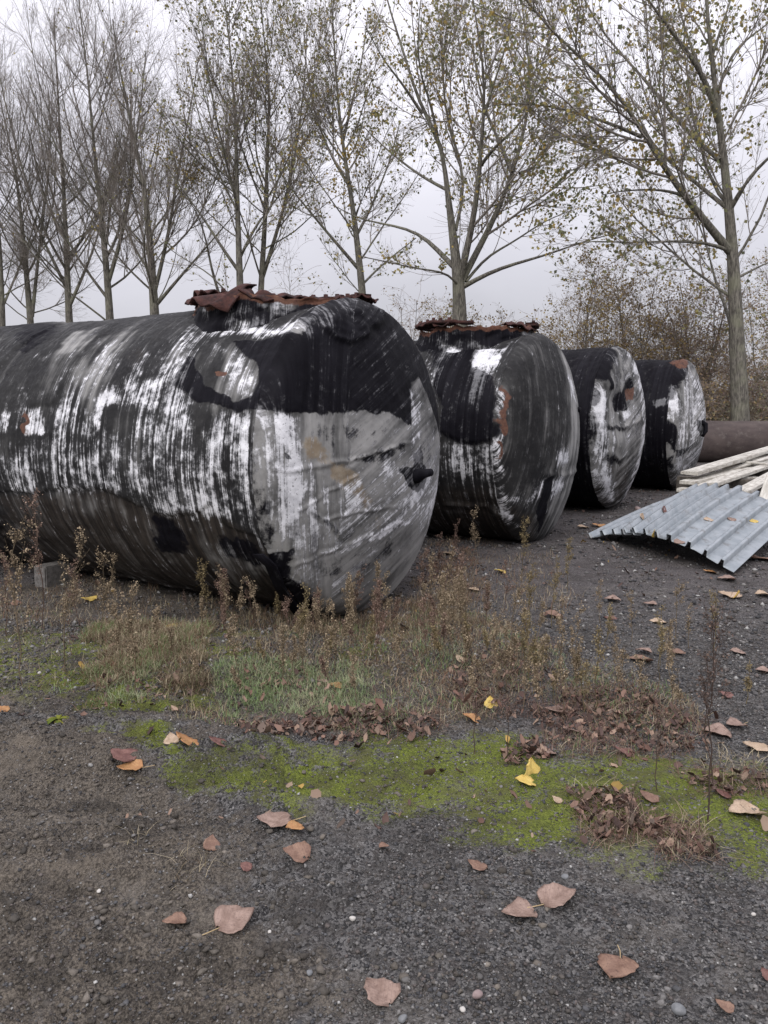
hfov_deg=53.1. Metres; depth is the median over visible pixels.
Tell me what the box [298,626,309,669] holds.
dry weed
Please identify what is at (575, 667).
dry weed
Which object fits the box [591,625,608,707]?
dry weed
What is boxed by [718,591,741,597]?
fallen leaf
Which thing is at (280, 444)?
storage tank
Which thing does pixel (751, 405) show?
bramble
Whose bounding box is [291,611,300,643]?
dry weed
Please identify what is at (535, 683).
dry weed
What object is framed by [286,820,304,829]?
fallen leaf
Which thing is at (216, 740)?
fallen leaf
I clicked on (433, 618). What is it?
dry weed
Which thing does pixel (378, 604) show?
dry weed
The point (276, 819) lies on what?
fallen leaf
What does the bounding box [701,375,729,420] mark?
bramble
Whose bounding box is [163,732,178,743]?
fallen leaf
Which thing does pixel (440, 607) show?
dry weed
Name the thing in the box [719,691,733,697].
fallen leaf
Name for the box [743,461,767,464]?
white board
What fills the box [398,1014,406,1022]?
stone
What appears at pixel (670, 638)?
dry weed
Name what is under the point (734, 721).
fallen leaf
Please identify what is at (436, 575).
reddish grass
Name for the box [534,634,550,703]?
dry weed
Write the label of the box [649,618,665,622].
fallen leaf
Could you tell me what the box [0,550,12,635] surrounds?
dry weed
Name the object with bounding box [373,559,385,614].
dry weed
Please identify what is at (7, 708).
fallen leaf
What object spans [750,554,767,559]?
fallen leaf
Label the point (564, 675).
dry weed
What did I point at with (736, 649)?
fallen leaf
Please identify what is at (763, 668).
fallen leaf
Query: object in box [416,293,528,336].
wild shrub
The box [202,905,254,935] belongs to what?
fallen leaf
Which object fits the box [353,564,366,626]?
dry weed
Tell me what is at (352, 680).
dry weed
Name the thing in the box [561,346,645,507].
storage tank
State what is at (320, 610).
dry weed
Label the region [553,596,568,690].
dry weed
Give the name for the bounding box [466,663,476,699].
dry weed
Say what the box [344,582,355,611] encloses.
dry weed
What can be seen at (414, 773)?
moss fronds
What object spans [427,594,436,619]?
dry weed
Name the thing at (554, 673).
dry weed
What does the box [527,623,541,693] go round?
dry weed
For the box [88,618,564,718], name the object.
green grass
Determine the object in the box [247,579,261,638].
dry weed
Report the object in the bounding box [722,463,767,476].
timber bearer
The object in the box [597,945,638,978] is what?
fallen leaf
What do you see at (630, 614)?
dry weed
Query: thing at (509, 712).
dry weed
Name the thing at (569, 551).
dry weed
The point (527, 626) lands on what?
dry weed
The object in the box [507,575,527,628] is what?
dry weed
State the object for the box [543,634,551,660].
dry weed
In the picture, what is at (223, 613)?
dry weed
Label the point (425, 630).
dry weed
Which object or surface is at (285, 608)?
dry weed
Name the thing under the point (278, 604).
dry weed
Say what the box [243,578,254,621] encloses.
dry weed
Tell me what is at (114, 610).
dry weed
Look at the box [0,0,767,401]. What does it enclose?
sky
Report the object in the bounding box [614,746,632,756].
fallen leaf
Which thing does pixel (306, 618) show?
dry weed
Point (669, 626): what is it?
dry weed
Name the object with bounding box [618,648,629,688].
dry weed
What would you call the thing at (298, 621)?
dry weed
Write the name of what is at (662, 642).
dry weed
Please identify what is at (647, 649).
fallen leaf
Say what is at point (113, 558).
dry weed
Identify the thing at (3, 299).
poplar tree
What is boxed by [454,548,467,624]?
dry weed
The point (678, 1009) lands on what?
stone
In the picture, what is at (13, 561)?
dry weed
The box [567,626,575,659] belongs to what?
dry weed
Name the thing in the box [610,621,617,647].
dry weed
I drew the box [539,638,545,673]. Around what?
dry weed
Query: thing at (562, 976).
gravel
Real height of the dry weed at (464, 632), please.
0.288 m
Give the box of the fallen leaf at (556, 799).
[552,795,562,803]
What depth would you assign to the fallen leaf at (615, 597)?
6.25 m
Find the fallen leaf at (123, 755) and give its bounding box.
[110,748,137,761]
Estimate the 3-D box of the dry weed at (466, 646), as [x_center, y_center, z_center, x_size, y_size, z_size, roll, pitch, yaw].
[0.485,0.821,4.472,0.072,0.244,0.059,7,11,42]
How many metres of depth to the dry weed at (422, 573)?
5.81 m
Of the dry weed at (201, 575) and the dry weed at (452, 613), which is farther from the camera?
the dry weed at (201, 575)
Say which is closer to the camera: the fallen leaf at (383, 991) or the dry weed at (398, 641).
the fallen leaf at (383, 991)
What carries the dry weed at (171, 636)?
on the ground at (338, 856)
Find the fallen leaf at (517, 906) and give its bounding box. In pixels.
[501,896,537,917]
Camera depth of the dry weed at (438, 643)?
4.54 m
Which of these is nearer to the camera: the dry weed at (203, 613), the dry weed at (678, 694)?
the dry weed at (678, 694)
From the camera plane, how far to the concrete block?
6.64 m
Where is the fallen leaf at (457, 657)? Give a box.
[456,654,463,662]
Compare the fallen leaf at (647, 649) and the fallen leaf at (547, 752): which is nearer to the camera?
the fallen leaf at (547, 752)
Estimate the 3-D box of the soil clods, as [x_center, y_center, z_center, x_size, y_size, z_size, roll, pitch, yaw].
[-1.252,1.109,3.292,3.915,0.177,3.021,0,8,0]
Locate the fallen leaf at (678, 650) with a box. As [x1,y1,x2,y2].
[669,648,685,653]
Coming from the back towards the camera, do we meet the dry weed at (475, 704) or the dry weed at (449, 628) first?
the dry weed at (449, 628)
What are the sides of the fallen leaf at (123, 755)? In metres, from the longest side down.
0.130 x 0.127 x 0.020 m
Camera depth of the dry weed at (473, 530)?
6.88 m
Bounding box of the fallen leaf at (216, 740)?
[209,736,226,746]
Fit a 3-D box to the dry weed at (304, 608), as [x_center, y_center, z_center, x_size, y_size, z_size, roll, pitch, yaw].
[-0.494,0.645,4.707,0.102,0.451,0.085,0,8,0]
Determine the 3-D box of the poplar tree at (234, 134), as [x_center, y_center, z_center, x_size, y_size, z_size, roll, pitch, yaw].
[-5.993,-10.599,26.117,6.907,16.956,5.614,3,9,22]
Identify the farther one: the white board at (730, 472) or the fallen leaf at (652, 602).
the white board at (730, 472)
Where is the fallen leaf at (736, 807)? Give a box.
[728,799,765,814]
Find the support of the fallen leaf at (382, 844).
on the ground at (338, 856)
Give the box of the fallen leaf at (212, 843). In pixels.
[203,834,220,850]
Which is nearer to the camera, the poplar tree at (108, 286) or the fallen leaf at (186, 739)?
the fallen leaf at (186, 739)
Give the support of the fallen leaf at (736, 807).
on the ground at (338, 856)
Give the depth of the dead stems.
3.53 m
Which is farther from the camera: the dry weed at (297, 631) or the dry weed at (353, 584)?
the dry weed at (353, 584)
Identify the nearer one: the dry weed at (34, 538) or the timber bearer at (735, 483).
the dry weed at (34, 538)
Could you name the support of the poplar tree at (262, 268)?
on the ground at (338, 856)
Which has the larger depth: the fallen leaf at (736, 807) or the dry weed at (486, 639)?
the dry weed at (486, 639)
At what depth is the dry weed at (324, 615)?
5.05 m
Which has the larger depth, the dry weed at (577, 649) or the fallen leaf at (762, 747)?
the dry weed at (577, 649)
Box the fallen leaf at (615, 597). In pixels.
[604,594,620,600]
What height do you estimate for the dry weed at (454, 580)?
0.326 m
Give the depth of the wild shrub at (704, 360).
23.56 m
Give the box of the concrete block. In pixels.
[34,561,75,587]
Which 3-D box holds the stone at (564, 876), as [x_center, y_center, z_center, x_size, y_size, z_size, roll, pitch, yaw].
[0.617,1.244,2.620,0.028,0.017,0.022,-6,10,-38]
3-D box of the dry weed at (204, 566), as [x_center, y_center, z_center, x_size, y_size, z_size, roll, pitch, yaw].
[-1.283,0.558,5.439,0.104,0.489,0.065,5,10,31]
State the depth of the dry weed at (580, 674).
4.07 m
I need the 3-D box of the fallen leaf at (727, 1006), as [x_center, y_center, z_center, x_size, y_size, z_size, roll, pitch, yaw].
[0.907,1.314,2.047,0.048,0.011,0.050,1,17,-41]
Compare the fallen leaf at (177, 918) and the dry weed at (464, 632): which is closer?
the fallen leaf at (177, 918)
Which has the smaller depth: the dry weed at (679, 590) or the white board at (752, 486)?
the dry weed at (679, 590)
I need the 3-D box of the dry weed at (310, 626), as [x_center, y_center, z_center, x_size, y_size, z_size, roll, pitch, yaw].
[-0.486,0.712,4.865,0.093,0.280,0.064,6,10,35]
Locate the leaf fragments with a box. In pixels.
[2,496,767,850]
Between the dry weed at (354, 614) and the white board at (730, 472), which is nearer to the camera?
the dry weed at (354, 614)
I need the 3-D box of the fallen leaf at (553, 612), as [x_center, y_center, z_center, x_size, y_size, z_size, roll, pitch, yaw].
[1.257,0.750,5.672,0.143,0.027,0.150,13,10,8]
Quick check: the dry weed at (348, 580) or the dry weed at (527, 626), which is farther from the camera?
the dry weed at (348, 580)
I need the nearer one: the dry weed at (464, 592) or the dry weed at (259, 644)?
the dry weed at (259, 644)
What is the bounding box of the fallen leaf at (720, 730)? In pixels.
[702,722,731,737]
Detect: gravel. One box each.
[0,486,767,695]
[0,630,767,1023]
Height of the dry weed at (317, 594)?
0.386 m
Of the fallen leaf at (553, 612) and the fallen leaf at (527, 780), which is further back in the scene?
the fallen leaf at (553, 612)
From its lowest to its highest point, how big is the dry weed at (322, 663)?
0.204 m
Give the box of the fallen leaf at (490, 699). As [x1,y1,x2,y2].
[484,696,497,707]
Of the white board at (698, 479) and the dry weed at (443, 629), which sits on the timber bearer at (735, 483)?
the white board at (698, 479)
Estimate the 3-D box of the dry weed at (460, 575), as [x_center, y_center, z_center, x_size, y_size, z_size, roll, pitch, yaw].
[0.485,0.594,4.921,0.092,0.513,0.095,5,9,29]
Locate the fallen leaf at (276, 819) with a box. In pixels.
[256,811,305,826]
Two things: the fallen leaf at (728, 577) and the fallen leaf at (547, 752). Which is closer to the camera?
the fallen leaf at (547, 752)
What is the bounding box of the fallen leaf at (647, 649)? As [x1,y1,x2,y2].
[635,647,651,652]
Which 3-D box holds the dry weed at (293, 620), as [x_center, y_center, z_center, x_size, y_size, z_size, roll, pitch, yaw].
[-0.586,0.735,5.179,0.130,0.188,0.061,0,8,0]
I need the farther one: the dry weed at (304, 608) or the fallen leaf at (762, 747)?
the dry weed at (304, 608)
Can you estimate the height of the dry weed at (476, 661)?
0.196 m
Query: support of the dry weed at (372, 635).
on the ground at (338, 856)
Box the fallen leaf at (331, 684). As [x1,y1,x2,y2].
[329,682,341,688]
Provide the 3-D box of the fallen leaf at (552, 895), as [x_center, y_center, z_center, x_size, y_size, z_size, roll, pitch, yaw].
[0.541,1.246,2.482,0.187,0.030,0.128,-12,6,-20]
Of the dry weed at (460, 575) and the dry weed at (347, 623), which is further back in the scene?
the dry weed at (460, 575)
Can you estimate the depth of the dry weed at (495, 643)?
4.11 m
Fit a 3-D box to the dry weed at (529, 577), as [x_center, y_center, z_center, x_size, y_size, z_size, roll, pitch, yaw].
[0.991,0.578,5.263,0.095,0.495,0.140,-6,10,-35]
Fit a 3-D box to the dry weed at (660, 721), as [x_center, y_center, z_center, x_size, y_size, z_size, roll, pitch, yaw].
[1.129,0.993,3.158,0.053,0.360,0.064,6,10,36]
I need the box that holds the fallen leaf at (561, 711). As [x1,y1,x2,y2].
[545,704,570,713]
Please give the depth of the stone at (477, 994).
2.10 m
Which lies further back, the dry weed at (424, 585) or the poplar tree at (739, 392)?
the poplar tree at (739, 392)
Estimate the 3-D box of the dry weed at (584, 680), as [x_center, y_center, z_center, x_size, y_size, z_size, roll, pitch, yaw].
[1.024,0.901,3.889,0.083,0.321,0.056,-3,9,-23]
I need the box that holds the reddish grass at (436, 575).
[313,534,532,707]
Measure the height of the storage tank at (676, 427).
2.387 m
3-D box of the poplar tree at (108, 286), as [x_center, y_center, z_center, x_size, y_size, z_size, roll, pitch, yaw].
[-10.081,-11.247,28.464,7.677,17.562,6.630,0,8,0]
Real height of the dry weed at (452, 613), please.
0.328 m
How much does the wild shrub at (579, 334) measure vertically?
6.675 m
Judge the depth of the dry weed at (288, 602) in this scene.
5.21 m
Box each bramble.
[691,355,767,420]
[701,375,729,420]
[748,362,767,420]
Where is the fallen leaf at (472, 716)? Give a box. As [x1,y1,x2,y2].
[462,713,480,722]
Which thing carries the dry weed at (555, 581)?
on the ground at (338, 856)
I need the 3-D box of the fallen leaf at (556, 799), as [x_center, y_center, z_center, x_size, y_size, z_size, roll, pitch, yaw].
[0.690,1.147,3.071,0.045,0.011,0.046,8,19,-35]
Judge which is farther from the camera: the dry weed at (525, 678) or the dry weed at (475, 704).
the dry weed at (525, 678)
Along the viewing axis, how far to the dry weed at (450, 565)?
5.82 m
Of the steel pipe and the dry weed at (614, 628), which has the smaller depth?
the dry weed at (614, 628)
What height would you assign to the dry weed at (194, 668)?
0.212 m
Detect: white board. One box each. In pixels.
[676,475,755,491]
[679,460,767,484]
[680,446,767,475]
[697,470,739,485]
[706,465,767,485]
[709,456,767,473]
[737,454,767,463]
[742,472,767,493]
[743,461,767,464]
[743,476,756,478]
[760,475,767,498]
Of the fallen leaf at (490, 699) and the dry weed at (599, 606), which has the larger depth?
the dry weed at (599, 606)
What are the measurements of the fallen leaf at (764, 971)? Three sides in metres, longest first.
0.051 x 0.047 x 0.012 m
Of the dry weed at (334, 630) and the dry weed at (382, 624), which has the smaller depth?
the dry weed at (334, 630)
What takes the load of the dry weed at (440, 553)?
on the ground at (338, 856)
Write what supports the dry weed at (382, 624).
on the ground at (338, 856)
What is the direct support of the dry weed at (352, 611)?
on the ground at (338, 856)
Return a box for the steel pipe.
[697,421,767,461]
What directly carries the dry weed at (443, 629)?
on the ground at (338, 856)
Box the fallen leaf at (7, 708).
[0,706,9,711]
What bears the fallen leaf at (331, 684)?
on the ground at (338, 856)
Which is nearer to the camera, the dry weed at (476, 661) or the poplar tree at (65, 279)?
the dry weed at (476, 661)
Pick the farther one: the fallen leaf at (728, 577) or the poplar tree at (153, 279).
the poplar tree at (153, 279)
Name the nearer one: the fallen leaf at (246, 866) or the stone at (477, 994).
the stone at (477, 994)
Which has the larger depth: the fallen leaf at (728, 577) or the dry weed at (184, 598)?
the fallen leaf at (728, 577)
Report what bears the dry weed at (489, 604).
on the ground at (338, 856)
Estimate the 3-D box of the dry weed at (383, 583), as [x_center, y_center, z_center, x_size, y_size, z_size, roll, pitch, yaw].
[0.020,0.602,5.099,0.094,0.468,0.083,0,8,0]
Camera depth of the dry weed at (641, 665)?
3.90 m
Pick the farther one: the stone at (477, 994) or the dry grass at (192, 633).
the dry grass at (192, 633)
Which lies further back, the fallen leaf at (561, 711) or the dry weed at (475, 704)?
the fallen leaf at (561, 711)
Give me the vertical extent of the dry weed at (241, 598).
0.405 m
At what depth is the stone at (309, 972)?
2.20 m
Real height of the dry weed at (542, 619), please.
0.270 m
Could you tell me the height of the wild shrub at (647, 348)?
6.667 m
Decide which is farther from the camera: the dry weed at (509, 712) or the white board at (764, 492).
the white board at (764, 492)
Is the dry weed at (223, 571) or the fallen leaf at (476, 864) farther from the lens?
the dry weed at (223, 571)
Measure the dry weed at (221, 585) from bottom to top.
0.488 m
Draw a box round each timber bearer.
[676,475,761,495]
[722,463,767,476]
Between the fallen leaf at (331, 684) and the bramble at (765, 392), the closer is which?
the fallen leaf at (331, 684)
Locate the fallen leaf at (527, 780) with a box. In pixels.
[515,774,535,785]
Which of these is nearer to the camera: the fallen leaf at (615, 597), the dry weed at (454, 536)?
the fallen leaf at (615, 597)
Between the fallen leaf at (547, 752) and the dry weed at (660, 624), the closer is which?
the fallen leaf at (547, 752)
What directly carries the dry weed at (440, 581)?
on the ground at (338, 856)
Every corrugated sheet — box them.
[588,497,669,537]
[623,483,767,572]
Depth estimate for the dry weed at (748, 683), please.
4.02 m
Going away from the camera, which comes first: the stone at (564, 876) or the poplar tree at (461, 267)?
the stone at (564, 876)
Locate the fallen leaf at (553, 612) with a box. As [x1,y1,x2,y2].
[545,609,562,617]
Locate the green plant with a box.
[46,714,68,724]
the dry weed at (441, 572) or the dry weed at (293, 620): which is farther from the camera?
the dry weed at (441, 572)
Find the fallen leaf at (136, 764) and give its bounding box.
[117,759,154,770]
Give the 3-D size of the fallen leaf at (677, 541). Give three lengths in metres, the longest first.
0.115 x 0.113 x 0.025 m
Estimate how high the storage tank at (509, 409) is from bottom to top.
2.548 m
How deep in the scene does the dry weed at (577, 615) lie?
4.58 m
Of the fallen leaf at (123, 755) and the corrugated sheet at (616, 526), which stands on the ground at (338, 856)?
the corrugated sheet at (616, 526)
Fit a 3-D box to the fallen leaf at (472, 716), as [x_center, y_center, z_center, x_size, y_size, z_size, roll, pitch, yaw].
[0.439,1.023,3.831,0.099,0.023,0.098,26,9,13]
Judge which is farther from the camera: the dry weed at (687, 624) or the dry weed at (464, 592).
the dry weed at (464, 592)
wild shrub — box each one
[250,225,336,294]
[381,266,449,339]
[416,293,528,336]
[520,236,646,356]
[564,227,719,361]
[625,250,765,420]
[694,244,767,420]
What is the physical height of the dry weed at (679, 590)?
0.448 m
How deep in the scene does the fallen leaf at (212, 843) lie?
2.75 m
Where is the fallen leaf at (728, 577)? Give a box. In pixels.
[717,575,735,579]
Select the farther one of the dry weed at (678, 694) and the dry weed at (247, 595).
the dry weed at (247, 595)
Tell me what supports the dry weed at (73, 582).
on the ground at (338, 856)
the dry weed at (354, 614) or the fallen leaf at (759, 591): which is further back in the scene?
the fallen leaf at (759, 591)
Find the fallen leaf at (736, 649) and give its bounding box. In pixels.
[729,647,745,653]
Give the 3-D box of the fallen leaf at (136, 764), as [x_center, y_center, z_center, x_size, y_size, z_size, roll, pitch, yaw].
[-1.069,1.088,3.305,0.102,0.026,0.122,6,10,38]
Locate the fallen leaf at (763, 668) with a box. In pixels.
[755,666,767,671]
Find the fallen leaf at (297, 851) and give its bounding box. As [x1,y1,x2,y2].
[283,841,310,862]
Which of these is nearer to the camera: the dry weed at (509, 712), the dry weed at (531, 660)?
the dry weed at (509, 712)
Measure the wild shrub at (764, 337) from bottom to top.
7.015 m
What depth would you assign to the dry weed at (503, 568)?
5.76 m
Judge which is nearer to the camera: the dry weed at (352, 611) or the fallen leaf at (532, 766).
the fallen leaf at (532, 766)
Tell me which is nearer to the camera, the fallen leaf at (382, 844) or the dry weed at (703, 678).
the fallen leaf at (382, 844)
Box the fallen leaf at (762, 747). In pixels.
[742,741,767,750]
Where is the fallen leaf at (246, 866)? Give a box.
[240,861,252,871]
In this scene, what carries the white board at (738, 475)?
on the white board at (752, 486)
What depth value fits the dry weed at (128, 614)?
4.06 m
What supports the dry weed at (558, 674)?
on the ground at (338, 856)
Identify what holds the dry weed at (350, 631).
on the ground at (338, 856)
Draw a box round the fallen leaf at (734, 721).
[726,717,747,725]
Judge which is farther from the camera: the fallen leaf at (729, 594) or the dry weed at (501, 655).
the fallen leaf at (729, 594)
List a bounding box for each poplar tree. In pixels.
[0,0,150,322]
[0,0,189,319]
[0,6,129,323]
[0,66,78,325]
[33,0,259,314]
[121,0,330,290]
[181,0,367,289]
[244,0,449,293]
[331,0,659,326]
[442,0,767,420]
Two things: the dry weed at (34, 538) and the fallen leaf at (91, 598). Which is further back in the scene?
the fallen leaf at (91, 598)
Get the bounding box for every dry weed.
[0,515,39,684]
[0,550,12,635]
[21,488,43,627]
[57,526,89,671]
[65,558,81,631]
[94,548,112,637]
[98,553,117,610]
[103,588,130,680]
[118,580,147,692]
[151,604,164,664]
[165,626,175,657]
[182,589,189,612]
[190,651,198,677]
[195,557,208,620]
[196,558,211,618]
[199,595,207,624]
[214,580,231,624]
[215,564,232,626]
[216,567,229,615]
[216,572,228,595]
[220,607,227,631]
[226,611,242,678]
[226,617,233,647]
[230,664,245,693]
[236,575,249,630]
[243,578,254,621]
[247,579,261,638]
[255,639,265,659]
[273,591,281,623]
[274,621,290,677]
[281,599,289,629]
[283,590,292,626]
[288,635,305,680]
[290,609,302,629]
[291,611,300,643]
[294,614,302,634]
[297,582,309,647]
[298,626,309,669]
[302,603,313,643]
[304,609,311,627]
[310,581,320,623]
[312,597,323,639]
[316,588,323,615]
[318,655,328,681]
[319,623,330,682]
[320,597,332,634]
[325,599,345,675]
[328,626,333,659]
[339,612,353,649]
[341,571,354,627]
[342,619,357,643]
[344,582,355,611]
[345,572,360,628]
[348,651,358,703]
[349,598,354,641]
[349,604,356,629]
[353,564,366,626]
[366,614,376,643]
[368,576,385,623]
[372,579,385,642]
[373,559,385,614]
[374,609,389,664]
[382,571,392,634]
[391,625,403,670]
[415,594,428,656]
[416,581,427,628]
[418,548,430,599]
[426,550,436,617]
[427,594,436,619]
[428,612,441,658]
[430,622,442,662]
[435,532,443,574]
[435,575,446,627]
[437,590,449,637]
[438,564,449,609]
[438,570,449,616]
[438,612,446,646]
[441,593,455,662]
[444,580,452,607]
[447,539,458,590]
[448,591,458,637]
[452,565,467,639]
[452,576,456,618]
[453,518,459,565]
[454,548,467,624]
[455,576,471,632]
[458,623,473,661]
[461,633,473,667]
[462,613,472,664]
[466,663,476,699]
[469,505,480,576]
[469,690,479,753]
[473,654,484,685]
[481,629,489,651]
[482,580,492,620]
[482,582,490,625]
[486,609,506,682]
[488,625,500,692]
[496,619,513,686]
[498,679,517,756]
[500,559,515,612]
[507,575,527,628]
[507,623,519,678]
[512,654,532,706]
[515,600,530,658]
[519,608,531,662]
[520,515,531,573]
[525,562,541,619]
[525,647,534,694]
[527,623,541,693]
[531,660,542,712]
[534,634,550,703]
[536,599,547,638]
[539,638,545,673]
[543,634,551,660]
[547,555,561,626]
[549,664,559,704]
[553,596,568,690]
[553,655,563,704]
[558,660,569,709]
[564,537,574,590]
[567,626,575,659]
[569,635,583,701]
[570,600,586,655]
[571,645,583,695]
[573,651,584,694]
[580,658,591,717]
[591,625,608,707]
[595,579,602,634]
[602,602,614,650]
[608,637,627,705]
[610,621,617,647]
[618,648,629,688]
[624,589,638,640]
[624,781,640,848]
[631,654,649,708]
[652,710,666,791]
[653,604,666,668]
[656,626,668,678]
[662,634,679,709]
[663,629,673,675]
[664,618,676,645]
[668,668,683,719]
[673,579,688,635]
[685,603,693,648]
[693,587,738,821]
[697,647,720,793]
[708,589,719,645]
[743,659,752,703]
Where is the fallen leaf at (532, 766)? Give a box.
[524,757,539,776]
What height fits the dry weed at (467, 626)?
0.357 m
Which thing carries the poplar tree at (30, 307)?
on the ground at (338, 856)
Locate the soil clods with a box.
[0,644,560,1023]
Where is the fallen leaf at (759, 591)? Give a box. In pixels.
[755,589,767,594]
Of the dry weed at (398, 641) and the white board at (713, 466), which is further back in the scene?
the white board at (713, 466)
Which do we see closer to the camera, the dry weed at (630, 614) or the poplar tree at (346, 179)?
the dry weed at (630, 614)
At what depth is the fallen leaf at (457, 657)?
4.59 m
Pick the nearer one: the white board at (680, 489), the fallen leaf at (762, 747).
the fallen leaf at (762, 747)
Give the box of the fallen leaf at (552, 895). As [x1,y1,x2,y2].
[527,882,575,907]
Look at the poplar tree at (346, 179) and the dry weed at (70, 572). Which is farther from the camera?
the poplar tree at (346, 179)
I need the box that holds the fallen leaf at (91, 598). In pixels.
[81,595,96,600]
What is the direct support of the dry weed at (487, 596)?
on the ground at (338, 856)
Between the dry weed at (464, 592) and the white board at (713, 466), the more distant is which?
the white board at (713, 466)
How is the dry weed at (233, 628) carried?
on the ground at (338, 856)
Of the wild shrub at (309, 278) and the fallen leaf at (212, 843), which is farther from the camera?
the wild shrub at (309, 278)
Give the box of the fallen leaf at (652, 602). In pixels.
[643,600,656,604]
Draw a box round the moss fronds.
[128,726,767,850]
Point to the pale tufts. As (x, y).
(693, 824)
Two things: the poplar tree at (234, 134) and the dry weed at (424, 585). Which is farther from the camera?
the poplar tree at (234, 134)
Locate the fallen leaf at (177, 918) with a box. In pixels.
[162,911,186,924]
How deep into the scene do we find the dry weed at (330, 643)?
4.58 m
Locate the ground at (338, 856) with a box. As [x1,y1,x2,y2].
[0,404,767,1023]
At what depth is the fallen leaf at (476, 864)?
2.68 m
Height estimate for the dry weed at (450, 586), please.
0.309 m
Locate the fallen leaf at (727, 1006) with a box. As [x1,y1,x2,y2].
[715,999,734,1012]
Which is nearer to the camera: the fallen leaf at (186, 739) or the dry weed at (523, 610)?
the fallen leaf at (186, 739)
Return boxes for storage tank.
[0,283,439,619]
[413,317,580,542]
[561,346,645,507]
[631,359,707,489]
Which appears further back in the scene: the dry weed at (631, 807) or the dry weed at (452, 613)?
the dry weed at (452, 613)
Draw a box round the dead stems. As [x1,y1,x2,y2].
[252,636,767,872]
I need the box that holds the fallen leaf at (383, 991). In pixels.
[364,977,400,1006]
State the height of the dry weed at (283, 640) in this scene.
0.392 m
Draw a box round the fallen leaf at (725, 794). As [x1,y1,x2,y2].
[715,788,731,797]
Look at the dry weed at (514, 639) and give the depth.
4.26 m
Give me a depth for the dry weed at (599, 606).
5.11 m
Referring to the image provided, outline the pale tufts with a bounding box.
[116,740,767,889]
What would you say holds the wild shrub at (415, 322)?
on the ground at (338, 856)
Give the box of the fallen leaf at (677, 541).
[674,539,684,543]
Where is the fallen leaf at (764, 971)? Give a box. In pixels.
[760,967,767,980]
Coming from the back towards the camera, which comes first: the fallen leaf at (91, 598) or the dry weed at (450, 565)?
the fallen leaf at (91, 598)
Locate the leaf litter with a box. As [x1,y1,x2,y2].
[85,487,767,856]
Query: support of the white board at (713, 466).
on the white board at (756, 458)
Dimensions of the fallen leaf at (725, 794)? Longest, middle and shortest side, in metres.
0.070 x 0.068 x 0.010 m
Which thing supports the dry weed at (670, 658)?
on the ground at (338, 856)
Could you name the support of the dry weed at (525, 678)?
on the ground at (338, 856)
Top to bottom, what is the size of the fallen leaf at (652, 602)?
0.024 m
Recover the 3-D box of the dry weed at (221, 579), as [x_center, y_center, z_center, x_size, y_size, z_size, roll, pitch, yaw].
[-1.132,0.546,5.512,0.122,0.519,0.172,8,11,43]
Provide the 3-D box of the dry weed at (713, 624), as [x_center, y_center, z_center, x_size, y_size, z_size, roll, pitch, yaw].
[1.213,0.731,2.856,0.154,0.948,0.179,0,8,0]
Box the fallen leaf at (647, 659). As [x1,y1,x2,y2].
[629,654,653,661]
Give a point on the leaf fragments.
(480, 820)
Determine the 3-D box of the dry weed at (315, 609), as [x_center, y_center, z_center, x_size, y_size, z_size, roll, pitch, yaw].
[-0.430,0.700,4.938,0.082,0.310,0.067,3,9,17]
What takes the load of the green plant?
on the ground at (338, 856)
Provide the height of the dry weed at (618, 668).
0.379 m
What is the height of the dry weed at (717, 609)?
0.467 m
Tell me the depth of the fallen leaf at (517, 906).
2.44 m
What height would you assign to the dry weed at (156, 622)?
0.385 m
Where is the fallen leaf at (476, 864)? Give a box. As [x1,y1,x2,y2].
[468,859,487,869]
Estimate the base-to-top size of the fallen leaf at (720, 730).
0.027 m
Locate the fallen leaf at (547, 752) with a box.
[537,745,556,753]
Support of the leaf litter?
on the ground at (338, 856)
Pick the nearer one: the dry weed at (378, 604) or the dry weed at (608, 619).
the dry weed at (608, 619)
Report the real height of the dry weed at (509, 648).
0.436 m
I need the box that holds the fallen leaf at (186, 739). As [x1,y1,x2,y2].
[176,731,198,745]
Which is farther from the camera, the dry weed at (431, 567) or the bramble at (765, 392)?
the bramble at (765, 392)
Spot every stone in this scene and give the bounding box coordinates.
[307,970,312,975]
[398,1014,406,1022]
[472,989,482,998]
[561,874,568,879]
[671,1003,685,1015]
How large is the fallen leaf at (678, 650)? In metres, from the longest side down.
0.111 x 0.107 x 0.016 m
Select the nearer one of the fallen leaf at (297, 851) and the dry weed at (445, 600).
the fallen leaf at (297, 851)
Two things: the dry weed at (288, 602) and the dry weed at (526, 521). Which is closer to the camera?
the dry weed at (288, 602)
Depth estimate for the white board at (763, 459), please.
13.06 m
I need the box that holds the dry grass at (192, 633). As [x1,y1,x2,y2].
[0,600,711,757]
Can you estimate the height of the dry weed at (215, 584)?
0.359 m
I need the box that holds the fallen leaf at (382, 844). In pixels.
[379,842,389,846]
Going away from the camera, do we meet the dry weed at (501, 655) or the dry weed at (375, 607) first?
the dry weed at (501, 655)
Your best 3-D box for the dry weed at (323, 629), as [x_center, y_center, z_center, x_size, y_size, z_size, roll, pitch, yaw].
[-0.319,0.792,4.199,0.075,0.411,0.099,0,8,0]
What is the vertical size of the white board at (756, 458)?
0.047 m
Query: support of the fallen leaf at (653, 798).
on the ground at (338, 856)
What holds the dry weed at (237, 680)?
on the ground at (338, 856)
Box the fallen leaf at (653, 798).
[640,790,658,802]
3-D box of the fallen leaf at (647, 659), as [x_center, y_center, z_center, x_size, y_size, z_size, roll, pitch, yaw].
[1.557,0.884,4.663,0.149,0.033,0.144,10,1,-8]

